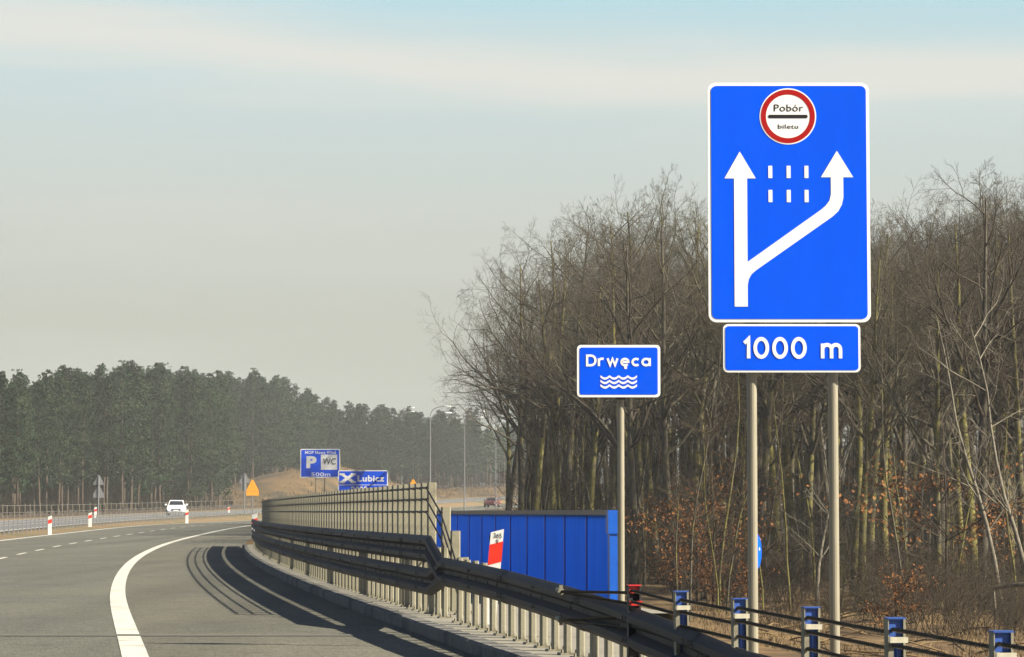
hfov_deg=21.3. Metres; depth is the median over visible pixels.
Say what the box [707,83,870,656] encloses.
lane sign
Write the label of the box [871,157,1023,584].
bare tree
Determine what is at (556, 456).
bare tree
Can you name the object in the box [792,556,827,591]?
shrub
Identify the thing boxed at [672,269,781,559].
bare tree
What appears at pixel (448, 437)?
pine tree
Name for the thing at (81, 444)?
pine tree
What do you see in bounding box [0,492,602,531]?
opposite road
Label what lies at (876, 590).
shrub
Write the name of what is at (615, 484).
sapling
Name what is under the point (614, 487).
bare tree
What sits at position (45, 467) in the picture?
pine tree
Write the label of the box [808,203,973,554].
bare tree
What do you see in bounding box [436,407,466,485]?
pine tree
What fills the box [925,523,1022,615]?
shrub
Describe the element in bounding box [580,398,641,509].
sapling
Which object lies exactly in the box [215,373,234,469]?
pine tree
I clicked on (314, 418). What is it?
pine tree
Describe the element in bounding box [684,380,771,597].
sapling
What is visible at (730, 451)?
bare tree
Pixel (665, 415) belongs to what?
bare tree
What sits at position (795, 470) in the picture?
bare tree
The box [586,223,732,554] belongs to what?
bare tree
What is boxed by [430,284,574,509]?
bare tree
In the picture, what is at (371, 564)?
crash barrier
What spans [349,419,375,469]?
pine tree
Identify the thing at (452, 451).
pine tree
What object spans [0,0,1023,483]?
sky
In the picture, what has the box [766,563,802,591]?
shrub
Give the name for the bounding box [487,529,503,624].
distance marker
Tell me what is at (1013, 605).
shrub
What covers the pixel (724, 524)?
sapling
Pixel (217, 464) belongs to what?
pine tree
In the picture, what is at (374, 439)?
pine tree
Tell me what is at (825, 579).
shrub
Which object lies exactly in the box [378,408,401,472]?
pine tree
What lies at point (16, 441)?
pine tree
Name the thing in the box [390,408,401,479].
pine tree
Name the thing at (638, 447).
bare tree
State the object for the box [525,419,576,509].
sapling
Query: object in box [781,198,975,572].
bare tree
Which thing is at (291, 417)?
pine tree
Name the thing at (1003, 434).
bare tree
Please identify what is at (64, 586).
road
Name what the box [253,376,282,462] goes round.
pine tree
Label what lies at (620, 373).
river sign
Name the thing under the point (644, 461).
sapling
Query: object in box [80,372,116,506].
pine tree
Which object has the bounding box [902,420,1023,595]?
young oak
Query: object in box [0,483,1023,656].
ground
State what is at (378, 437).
pine tree
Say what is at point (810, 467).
bare tree
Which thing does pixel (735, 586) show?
young oak
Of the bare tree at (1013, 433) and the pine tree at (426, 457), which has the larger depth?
the pine tree at (426, 457)
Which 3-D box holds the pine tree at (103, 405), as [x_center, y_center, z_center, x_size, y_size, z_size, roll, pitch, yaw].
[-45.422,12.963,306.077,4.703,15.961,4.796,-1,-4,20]
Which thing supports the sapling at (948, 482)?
on the ground at (762, 649)
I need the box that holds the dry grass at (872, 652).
[670,584,1023,656]
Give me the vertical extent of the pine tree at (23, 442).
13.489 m
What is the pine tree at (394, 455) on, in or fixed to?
on the ground at (762, 649)
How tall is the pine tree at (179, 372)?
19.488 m
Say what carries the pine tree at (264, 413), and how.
on the hill
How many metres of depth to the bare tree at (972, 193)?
163.48 m
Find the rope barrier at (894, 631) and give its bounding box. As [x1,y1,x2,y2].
[555,585,1023,656]
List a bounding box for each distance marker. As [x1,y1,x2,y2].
[252,513,256,530]
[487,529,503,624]
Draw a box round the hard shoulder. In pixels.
[126,500,604,656]
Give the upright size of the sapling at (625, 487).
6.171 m
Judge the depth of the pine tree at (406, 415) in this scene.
564.97 m
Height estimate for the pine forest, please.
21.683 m
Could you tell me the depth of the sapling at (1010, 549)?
82.20 m
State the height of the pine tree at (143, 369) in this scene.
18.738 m
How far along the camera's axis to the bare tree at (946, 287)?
198.11 m
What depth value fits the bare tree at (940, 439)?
103.70 m
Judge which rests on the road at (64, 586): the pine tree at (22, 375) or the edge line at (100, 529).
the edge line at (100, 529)
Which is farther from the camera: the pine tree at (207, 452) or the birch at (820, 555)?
the pine tree at (207, 452)
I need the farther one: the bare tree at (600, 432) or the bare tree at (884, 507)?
the bare tree at (600, 432)
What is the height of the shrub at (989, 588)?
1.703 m
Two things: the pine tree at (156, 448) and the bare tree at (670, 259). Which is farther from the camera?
the pine tree at (156, 448)
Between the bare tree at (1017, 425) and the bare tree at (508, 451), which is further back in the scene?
the bare tree at (508, 451)
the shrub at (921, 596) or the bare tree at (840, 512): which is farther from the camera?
the bare tree at (840, 512)
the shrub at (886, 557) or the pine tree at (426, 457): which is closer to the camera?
the shrub at (886, 557)
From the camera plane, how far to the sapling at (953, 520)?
99.73 m
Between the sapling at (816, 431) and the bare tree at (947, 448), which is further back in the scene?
the bare tree at (947, 448)
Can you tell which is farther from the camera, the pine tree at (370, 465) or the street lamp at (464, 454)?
the pine tree at (370, 465)
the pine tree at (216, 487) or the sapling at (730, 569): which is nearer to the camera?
the sapling at (730, 569)
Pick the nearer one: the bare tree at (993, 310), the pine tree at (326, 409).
the bare tree at (993, 310)
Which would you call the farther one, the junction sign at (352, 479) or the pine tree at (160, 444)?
the pine tree at (160, 444)
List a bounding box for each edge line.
[0,505,483,540]
[5,498,514,530]
[110,506,515,656]
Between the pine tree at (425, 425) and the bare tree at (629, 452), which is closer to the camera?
the bare tree at (629, 452)
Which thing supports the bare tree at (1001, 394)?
on the ground at (762, 649)
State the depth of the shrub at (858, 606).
78.27 m
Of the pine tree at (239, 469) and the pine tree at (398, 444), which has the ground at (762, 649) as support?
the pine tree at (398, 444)
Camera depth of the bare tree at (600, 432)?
131.58 m
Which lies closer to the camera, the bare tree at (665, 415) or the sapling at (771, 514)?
the sapling at (771, 514)
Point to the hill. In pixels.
(272, 482)
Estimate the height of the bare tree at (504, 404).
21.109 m
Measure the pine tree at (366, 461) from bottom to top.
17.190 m
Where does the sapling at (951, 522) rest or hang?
on the ground at (762, 649)
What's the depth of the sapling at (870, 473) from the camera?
110.06 m
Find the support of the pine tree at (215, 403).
on the ground at (762, 649)
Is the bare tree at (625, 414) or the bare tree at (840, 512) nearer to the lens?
the bare tree at (840, 512)
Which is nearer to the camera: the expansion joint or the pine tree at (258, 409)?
the expansion joint
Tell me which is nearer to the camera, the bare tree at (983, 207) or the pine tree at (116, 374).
the bare tree at (983, 207)
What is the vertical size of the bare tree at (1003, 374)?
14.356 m
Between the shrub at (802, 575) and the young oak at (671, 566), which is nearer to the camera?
the shrub at (802, 575)
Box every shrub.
[624,515,657,590]
[625,520,658,576]
[625,535,687,584]
[625,547,647,580]
[629,525,688,584]
[648,547,696,592]
[683,533,741,588]
[685,547,745,593]
[694,540,766,606]
[702,524,809,602]
[731,521,853,602]
[737,566,820,629]
[766,520,803,560]
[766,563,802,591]
[775,560,804,591]
[787,531,866,590]
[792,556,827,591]
[798,569,856,620]
[809,534,961,629]
[839,522,944,605]
[840,514,942,607]
[840,579,888,622]
[841,519,958,611]
[843,516,889,568]
[847,546,951,622]
[866,534,925,563]
[881,535,1012,637]
[895,533,981,610]
[909,541,1023,634]
[923,528,1019,596]
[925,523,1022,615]
[953,563,1020,606]
[967,553,1023,629]
[983,577,1023,635]
[987,591,1023,626]
[990,540,1020,586]
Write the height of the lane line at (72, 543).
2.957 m
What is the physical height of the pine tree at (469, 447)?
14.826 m
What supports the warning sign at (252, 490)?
on the ground at (762, 649)
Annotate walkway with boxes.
[247,544,673,656]
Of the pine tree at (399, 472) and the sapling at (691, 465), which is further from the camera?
the pine tree at (399, 472)
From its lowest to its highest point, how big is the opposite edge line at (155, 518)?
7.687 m
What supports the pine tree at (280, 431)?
on the hill
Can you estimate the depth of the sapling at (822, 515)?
94.75 m
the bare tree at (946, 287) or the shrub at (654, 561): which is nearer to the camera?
the shrub at (654, 561)
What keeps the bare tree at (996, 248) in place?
on the ground at (762, 649)
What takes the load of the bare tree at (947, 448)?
on the ground at (762, 649)
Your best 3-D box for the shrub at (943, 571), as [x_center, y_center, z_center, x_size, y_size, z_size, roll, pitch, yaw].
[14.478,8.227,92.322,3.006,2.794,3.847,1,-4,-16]
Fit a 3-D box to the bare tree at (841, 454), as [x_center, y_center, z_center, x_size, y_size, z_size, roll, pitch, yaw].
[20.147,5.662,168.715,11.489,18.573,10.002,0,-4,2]
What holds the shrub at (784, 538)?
on the ground at (762, 649)
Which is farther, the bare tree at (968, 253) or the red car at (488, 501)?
the red car at (488, 501)
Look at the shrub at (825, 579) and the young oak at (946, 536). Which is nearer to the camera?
the young oak at (946, 536)
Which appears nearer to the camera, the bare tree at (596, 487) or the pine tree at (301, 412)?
the bare tree at (596, 487)
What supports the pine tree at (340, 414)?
on the ground at (762, 649)
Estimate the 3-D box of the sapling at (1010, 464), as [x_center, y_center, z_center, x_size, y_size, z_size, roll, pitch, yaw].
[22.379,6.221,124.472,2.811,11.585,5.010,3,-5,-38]
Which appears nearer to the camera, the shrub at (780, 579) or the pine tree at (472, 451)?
the shrub at (780, 579)
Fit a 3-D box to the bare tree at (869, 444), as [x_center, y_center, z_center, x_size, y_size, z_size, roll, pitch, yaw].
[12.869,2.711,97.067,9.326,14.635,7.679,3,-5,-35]
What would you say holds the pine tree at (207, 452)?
on the ground at (762, 649)
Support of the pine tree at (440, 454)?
on the ground at (762, 649)
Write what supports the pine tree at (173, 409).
on the ground at (762, 649)
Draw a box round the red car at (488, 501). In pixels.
[484,497,499,506]
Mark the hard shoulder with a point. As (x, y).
(218, 582)
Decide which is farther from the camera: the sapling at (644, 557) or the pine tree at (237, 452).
the pine tree at (237, 452)
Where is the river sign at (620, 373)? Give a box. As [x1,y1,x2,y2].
[577,345,659,600]
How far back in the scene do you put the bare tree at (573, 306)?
158.82 m
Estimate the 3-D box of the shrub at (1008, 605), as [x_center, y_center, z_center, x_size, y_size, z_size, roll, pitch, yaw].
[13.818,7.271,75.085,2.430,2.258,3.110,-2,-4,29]
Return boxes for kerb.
[242,544,540,656]
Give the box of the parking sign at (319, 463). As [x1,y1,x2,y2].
[300,449,339,492]
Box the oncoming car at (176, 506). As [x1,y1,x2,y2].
[165,500,187,515]
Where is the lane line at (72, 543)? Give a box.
[0,508,462,558]
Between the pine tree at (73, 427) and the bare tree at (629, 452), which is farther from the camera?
the pine tree at (73, 427)
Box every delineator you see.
[48,516,51,534]
[88,512,91,526]
[185,509,188,522]
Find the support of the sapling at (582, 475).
on the ground at (762, 649)
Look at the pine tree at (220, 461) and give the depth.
381.07 m
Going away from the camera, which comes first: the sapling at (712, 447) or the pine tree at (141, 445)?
the sapling at (712, 447)
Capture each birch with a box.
[763,378,905,605]
[872,279,1023,623]
[907,261,1023,577]
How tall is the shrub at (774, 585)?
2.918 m
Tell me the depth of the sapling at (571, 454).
122.06 m
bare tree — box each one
[418,233,567,514]
[429,196,635,509]
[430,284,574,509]
[430,318,537,501]
[438,225,650,509]
[444,255,573,504]
[448,324,569,500]
[460,199,675,509]
[465,258,660,509]
[474,195,728,584]
[478,272,605,509]
[481,271,586,492]
[482,216,680,501]
[485,255,683,509]
[489,220,702,544]
[489,307,610,483]
[495,269,604,430]
[499,193,707,509]
[506,254,674,509]
[510,265,668,509]
[517,239,676,481]
[528,231,725,573]
[528,353,607,470]
[530,261,626,533]
[533,301,609,505]
[534,185,705,576]
[546,231,709,571]
[546,258,677,533]
[555,165,811,589]
[562,180,798,588]
[570,193,704,530]
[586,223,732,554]
[586,233,691,538]
[601,225,838,572]
[603,196,801,542]
[608,198,719,496]
[608,239,727,539]
[622,236,715,527]
[625,269,799,539]
[628,228,807,542]
[632,252,873,593]
[639,226,804,566]
[669,270,879,590]
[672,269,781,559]
[672,389,798,553]
[673,253,847,577]
[689,247,925,590]
[701,288,882,581]
[714,322,803,540]
[715,372,800,521]
[717,262,895,578]
[724,370,894,572]
[737,210,974,604]
[764,239,951,593]
[770,264,912,573]
[773,235,948,583]
[776,323,868,534]
[776,404,819,543]
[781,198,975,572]
[785,265,873,558]
[788,240,979,595]
[791,347,865,553]
[794,405,820,506]
[798,237,911,532]
[799,199,946,534]
[799,222,1021,566]
[805,211,976,576]
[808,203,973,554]
[809,229,953,526]
[822,220,1023,593]
[822,227,1023,566]
[841,225,1012,544]
[841,233,1023,609]
[844,237,968,544]
[857,179,1023,600]
[870,186,999,564]
[870,211,959,461]
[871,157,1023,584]
[871,161,1023,610]
[871,218,1023,587]
[874,214,980,558]
[875,213,967,488]
[878,174,1023,588]
[885,187,1023,604]
[897,210,1023,388]
[899,185,1023,569]
[902,191,1023,446]
[907,189,1023,561]
[923,196,1021,542]
[925,203,1023,560]
[934,178,1023,508]
[957,179,1023,556]
[959,279,1023,426]
[962,177,1023,260]
[965,197,1023,391]
[966,213,1023,524]
[974,220,1023,433]
[994,261,1023,417]
[995,200,1023,417]
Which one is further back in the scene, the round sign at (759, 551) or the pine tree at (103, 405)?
the pine tree at (103, 405)
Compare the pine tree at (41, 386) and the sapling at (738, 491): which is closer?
the sapling at (738, 491)
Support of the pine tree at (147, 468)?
on the ground at (762, 649)
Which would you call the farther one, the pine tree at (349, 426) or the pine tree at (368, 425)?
the pine tree at (368, 425)
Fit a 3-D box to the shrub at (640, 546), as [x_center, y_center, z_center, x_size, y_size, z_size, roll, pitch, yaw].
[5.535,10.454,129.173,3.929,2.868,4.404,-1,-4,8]
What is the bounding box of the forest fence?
[2,498,259,518]
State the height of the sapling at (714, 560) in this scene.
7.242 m
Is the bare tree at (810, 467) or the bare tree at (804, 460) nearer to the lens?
the bare tree at (810, 467)
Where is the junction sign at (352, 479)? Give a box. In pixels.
[338,470,387,490]
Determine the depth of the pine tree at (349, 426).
519.54 m
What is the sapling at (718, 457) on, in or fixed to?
on the ground at (762, 649)
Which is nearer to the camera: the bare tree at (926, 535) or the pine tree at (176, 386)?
the bare tree at (926, 535)
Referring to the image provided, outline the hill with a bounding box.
[199,467,517,505]
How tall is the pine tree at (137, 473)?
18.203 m
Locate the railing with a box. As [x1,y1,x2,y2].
[261,482,471,614]
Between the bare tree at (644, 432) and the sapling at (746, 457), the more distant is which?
the bare tree at (644, 432)
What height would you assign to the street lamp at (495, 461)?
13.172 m
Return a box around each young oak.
[568,486,651,541]
[615,442,808,603]
[627,516,712,598]
[629,409,769,598]
[630,486,727,590]
[635,492,746,600]
[701,543,747,600]
[702,547,780,606]
[824,412,1023,610]
[844,550,946,626]
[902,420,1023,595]
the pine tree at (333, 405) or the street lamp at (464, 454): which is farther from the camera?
the pine tree at (333, 405)
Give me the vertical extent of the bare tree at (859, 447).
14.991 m
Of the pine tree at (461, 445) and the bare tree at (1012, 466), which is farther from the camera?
the pine tree at (461, 445)
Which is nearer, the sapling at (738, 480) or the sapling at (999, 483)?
the sapling at (738, 480)
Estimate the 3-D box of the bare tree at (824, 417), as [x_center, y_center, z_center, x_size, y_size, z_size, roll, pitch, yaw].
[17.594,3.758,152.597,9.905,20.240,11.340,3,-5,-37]
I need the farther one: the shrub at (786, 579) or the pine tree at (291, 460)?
the pine tree at (291, 460)
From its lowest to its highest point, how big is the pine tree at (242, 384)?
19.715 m
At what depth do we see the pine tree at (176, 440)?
341.46 m
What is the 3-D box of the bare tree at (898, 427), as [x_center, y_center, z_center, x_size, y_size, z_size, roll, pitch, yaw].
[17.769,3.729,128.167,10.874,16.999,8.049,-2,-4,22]
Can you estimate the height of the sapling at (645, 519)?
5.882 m
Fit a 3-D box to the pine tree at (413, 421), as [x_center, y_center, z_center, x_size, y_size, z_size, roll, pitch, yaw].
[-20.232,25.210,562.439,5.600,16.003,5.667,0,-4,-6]
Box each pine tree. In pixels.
[0,372,24,476]
[0,379,40,513]
[0,382,36,513]
[0,386,10,503]
[0,389,8,500]
[0,412,14,485]
[1,391,34,504]
[3,389,35,503]
[4,384,44,504]
[5,369,38,499]
[22,384,49,511]
[24,375,32,403]
[28,369,70,512]
[29,379,53,502]
[29,379,59,512]
[31,381,56,503]
[40,369,82,512]
[45,379,87,474]
[48,364,82,511]
[50,367,95,510]
[64,376,102,506]
[67,368,91,493]
[70,372,109,511]
[75,380,102,489]
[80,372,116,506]
[83,363,118,500]
[86,402,120,492]
[87,378,127,509]
[88,373,126,511]
[105,367,128,496]
[108,367,117,385]
[110,360,148,509]
[114,375,149,509]
[115,360,155,510]
[119,371,165,500]
[125,377,158,508]
[132,365,146,487]
[134,369,173,507]
[142,365,151,495]
[145,362,187,507]
[145,371,180,498]
[145,380,176,504]
[147,362,191,497]
[151,372,180,506]
[161,370,178,493]
[162,375,184,499]
[164,387,179,484]
[166,368,183,484]
[166,377,212,506]
[171,377,218,506]
[171,378,184,498]
[174,366,196,479]
[174,369,181,497]
[176,372,207,499]
[176,377,211,504]
[178,376,222,499]
[192,369,201,381]
[199,373,235,497]
[199,379,223,499]
[199,379,233,504]
[203,379,235,503]
[205,378,236,505]
[213,370,244,504]
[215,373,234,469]
[221,376,244,485]
[224,371,250,468]
[224,378,246,481]
[230,379,252,483]
[231,377,250,480]
[237,376,268,478]
[239,382,250,470]
[241,368,275,477]
[245,374,276,473]
[245,383,280,475]
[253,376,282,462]
[259,378,291,471]
[265,389,294,471]
[267,389,290,471]
[268,374,296,471]
[278,376,303,470]
[283,387,305,469]
[288,383,305,464]
[288,393,315,469]
[294,388,326,460]
[296,396,323,469]
[298,397,322,457]
[306,394,326,448]
[312,396,329,448]
[314,403,335,448]
[321,396,340,448]
[326,399,349,466]
[328,406,349,465]
[334,409,350,465]
[339,401,363,469]
[345,403,377,469]
[345,415,361,468]
[346,404,373,469]
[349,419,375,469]
[354,403,377,466]
[365,417,376,469]
[369,404,395,474]
[369,407,391,469]
[372,404,396,466]
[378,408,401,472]
[387,420,399,481]
[389,419,407,480]
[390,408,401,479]
[392,417,408,482]
[394,416,408,481]
[395,406,425,481]
[398,409,407,481]
[403,410,428,480]
[405,412,426,478]
[407,413,428,482]
[416,412,433,481]
[423,414,448,481]
[424,417,433,470]
[425,418,436,478]
[431,410,450,487]
[431,411,458,487]
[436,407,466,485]
[438,415,455,465]
[444,421,460,487]
[446,422,459,486]
[451,418,472,486]
[453,420,467,486]
[461,408,481,486]
[462,417,482,485]
[462,421,475,486]
[463,411,484,486]
[469,409,486,485]
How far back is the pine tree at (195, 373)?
415.09 m
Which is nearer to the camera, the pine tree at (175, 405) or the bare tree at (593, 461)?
the bare tree at (593, 461)
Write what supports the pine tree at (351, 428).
on the ground at (762, 649)
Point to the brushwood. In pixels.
(113, 500)
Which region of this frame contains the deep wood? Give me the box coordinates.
[479,330,1023,564]
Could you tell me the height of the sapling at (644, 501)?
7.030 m
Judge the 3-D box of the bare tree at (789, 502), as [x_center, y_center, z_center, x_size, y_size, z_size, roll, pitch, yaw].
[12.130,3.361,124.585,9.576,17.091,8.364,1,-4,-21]
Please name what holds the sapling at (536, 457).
on the ground at (762, 649)
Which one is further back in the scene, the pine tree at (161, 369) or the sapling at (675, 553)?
the pine tree at (161, 369)
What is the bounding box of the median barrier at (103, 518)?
[0,509,261,534]
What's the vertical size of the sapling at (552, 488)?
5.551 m
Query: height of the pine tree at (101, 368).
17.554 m
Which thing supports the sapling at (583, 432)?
on the ground at (762, 649)
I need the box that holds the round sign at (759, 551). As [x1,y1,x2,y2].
[747,536,761,597]
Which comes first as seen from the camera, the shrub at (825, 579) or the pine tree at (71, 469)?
the shrub at (825, 579)
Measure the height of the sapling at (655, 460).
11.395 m
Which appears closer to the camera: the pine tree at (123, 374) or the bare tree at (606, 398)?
the bare tree at (606, 398)
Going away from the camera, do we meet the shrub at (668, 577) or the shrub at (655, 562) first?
the shrub at (668, 577)
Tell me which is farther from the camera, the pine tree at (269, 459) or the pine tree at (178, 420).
the pine tree at (269, 459)
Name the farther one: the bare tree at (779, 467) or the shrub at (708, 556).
the bare tree at (779, 467)
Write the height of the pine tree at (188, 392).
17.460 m
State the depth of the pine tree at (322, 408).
500.40 m
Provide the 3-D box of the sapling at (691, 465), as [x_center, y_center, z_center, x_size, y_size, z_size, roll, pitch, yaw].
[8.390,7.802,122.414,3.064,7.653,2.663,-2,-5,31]
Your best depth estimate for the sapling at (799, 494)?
146.86 m
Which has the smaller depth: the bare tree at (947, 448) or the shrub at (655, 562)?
the shrub at (655, 562)
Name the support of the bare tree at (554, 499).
on the ground at (762, 649)
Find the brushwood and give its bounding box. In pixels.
[0,465,517,514]
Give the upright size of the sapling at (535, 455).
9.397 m
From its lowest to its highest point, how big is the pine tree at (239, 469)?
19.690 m
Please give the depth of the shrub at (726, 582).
88.51 m
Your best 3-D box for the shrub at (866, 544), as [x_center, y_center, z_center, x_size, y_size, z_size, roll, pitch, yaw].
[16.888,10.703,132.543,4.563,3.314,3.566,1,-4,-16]
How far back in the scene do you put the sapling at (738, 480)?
92.94 m
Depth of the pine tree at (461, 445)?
599.41 m
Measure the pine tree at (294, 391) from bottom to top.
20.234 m
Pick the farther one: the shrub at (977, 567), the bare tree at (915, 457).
the bare tree at (915, 457)
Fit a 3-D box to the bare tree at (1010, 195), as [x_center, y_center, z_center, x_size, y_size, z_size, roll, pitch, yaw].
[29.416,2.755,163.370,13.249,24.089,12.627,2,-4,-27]
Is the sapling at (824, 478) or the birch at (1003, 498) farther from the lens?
the sapling at (824, 478)
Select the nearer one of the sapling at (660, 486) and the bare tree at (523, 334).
the sapling at (660, 486)
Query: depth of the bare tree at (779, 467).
170.22 m
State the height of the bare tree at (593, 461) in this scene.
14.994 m
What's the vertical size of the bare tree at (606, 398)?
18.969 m
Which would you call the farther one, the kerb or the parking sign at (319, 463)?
the parking sign at (319, 463)
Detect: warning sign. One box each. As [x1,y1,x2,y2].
[93,475,103,516]
[239,473,249,509]
[246,480,258,514]
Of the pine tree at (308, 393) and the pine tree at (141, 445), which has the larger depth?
the pine tree at (308, 393)
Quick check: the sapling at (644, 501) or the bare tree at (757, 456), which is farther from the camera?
the bare tree at (757, 456)
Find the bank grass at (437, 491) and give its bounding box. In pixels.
[213,465,517,505]
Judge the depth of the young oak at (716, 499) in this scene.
99.52 m
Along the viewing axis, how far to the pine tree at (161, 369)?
336.12 m
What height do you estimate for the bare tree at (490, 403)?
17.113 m
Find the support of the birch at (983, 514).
on the ground at (762, 649)
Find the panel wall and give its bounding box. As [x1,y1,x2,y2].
[436,510,617,599]
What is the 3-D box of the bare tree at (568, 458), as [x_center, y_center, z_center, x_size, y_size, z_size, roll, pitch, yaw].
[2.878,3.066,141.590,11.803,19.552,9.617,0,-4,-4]
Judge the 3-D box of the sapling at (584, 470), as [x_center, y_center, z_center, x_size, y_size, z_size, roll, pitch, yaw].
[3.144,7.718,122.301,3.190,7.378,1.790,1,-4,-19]
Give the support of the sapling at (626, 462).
on the ground at (762, 649)
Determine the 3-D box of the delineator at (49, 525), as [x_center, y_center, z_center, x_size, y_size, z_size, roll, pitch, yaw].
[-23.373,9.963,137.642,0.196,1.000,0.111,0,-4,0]
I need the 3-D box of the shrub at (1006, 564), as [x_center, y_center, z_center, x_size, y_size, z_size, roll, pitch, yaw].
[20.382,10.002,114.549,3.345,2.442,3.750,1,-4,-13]
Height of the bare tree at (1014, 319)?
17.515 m
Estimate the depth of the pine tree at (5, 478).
280.18 m
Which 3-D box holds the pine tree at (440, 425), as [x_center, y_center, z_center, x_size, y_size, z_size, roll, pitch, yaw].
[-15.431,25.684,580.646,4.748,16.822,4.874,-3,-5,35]
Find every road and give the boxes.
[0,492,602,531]
[0,493,676,656]
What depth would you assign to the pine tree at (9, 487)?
267.92 m
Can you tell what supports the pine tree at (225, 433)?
on the ground at (762, 649)
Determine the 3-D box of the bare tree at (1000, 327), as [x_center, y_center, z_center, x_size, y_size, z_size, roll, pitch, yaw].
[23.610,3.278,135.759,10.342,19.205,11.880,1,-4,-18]
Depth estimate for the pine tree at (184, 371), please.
398.52 m
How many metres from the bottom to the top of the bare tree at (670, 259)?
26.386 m
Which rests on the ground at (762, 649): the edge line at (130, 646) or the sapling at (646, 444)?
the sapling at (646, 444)
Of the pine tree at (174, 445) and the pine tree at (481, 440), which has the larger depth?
the pine tree at (481, 440)
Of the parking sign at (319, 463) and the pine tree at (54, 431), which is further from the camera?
the pine tree at (54, 431)
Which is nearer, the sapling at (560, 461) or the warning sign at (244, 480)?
the sapling at (560, 461)
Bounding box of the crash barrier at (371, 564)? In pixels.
[251,519,762,656]
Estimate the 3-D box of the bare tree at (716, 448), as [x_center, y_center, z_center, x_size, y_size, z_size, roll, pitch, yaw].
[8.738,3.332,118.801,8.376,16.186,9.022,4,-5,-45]
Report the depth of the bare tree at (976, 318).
146.52 m
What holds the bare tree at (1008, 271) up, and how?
on the ground at (762, 649)
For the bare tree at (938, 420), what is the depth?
93.46 m
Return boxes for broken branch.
[992,582,1023,619]
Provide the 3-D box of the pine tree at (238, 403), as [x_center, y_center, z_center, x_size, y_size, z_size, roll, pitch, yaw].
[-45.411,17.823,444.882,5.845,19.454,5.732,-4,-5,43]
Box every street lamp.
[429,405,451,481]
[464,410,483,509]
[495,417,512,509]
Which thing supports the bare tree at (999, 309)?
on the ground at (762, 649)
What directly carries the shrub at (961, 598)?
on the ground at (762, 649)
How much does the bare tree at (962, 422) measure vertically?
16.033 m
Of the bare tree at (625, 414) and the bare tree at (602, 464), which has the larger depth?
the bare tree at (602, 464)
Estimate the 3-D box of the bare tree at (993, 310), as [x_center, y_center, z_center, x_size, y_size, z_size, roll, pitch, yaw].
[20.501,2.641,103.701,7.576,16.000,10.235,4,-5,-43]
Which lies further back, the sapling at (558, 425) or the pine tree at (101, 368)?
the pine tree at (101, 368)
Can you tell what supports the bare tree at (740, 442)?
on the ground at (762, 649)
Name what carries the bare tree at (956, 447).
on the ground at (762, 649)
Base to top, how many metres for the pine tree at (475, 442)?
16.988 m
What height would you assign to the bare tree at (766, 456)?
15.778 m
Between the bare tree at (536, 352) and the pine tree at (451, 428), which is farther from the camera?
the pine tree at (451, 428)
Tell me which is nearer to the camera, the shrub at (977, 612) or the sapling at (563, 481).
the shrub at (977, 612)
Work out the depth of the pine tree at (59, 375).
288.27 m
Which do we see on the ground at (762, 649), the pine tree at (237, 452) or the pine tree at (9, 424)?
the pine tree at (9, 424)
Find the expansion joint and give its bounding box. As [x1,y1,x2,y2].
[0,634,423,635]
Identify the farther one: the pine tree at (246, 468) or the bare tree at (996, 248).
the pine tree at (246, 468)
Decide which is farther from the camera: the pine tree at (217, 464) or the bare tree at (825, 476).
the pine tree at (217, 464)
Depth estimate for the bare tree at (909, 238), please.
198.11 m
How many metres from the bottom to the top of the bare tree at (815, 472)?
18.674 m
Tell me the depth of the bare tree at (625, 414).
167.81 m
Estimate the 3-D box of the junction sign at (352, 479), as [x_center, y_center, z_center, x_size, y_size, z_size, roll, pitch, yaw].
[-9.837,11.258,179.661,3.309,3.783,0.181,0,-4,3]
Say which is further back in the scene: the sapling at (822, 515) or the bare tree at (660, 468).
the bare tree at (660, 468)
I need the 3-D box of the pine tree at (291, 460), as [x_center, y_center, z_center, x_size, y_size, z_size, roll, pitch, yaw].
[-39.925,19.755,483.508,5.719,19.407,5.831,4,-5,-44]
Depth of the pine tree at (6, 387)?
285.08 m
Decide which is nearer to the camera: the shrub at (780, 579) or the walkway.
the walkway
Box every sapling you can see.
[491,372,560,514]
[503,389,554,509]
[513,366,586,509]
[513,401,561,509]
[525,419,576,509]
[528,396,588,509]
[530,378,586,509]
[540,463,570,506]
[542,389,598,509]
[544,474,578,508]
[549,328,612,509]
[555,416,613,509]
[564,421,609,509]
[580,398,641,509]
[586,282,697,550]
[593,326,683,585]
[596,456,642,568]
[600,458,644,562]
[608,409,661,559]
[611,375,700,547]
[624,453,665,582]
[625,422,665,581]
[627,434,653,570]
[633,383,711,566]
[642,459,680,532]
[645,444,718,594]
[648,280,760,600]
[650,358,736,620]
[660,392,747,611]
[663,298,806,610]
[669,417,726,540]
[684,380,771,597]
[684,384,760,592]
[696,433,777,616]
[697,372,799,610]
[707,442,758,599]
[716,322,780,580]
[717,323,825,599]
[721,433,757,547]
[757,374,825,611]
[765,375,847,595]
[768,452,797,542]
[781,453,807,561]
[786,322,878,560]
[794,375,855,567]
[803,401,851,567]
[815,373,902,563]
[816,427,887,605]
[826,306,953,611]
[838,400,913,581]
[856,392,929,606]
[891,456,925,535]
[909,477,948,565]
[913,406,977,565]
[926,397,1015,604]
[930,471,967,590]
[932,467,975,565]
[932,478,963,572]
[946,422,1015,564]
[954,347,1023,547]
[955,452,996,563]
[956,352,1023,623]
[970,399,1023,548]
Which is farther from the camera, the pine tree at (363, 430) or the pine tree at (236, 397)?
the pine tree at (363, 430)
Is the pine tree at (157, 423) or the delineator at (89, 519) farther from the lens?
the pine tree at (157, 423)
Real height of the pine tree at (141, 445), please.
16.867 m
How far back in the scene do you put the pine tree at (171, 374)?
380.94 m

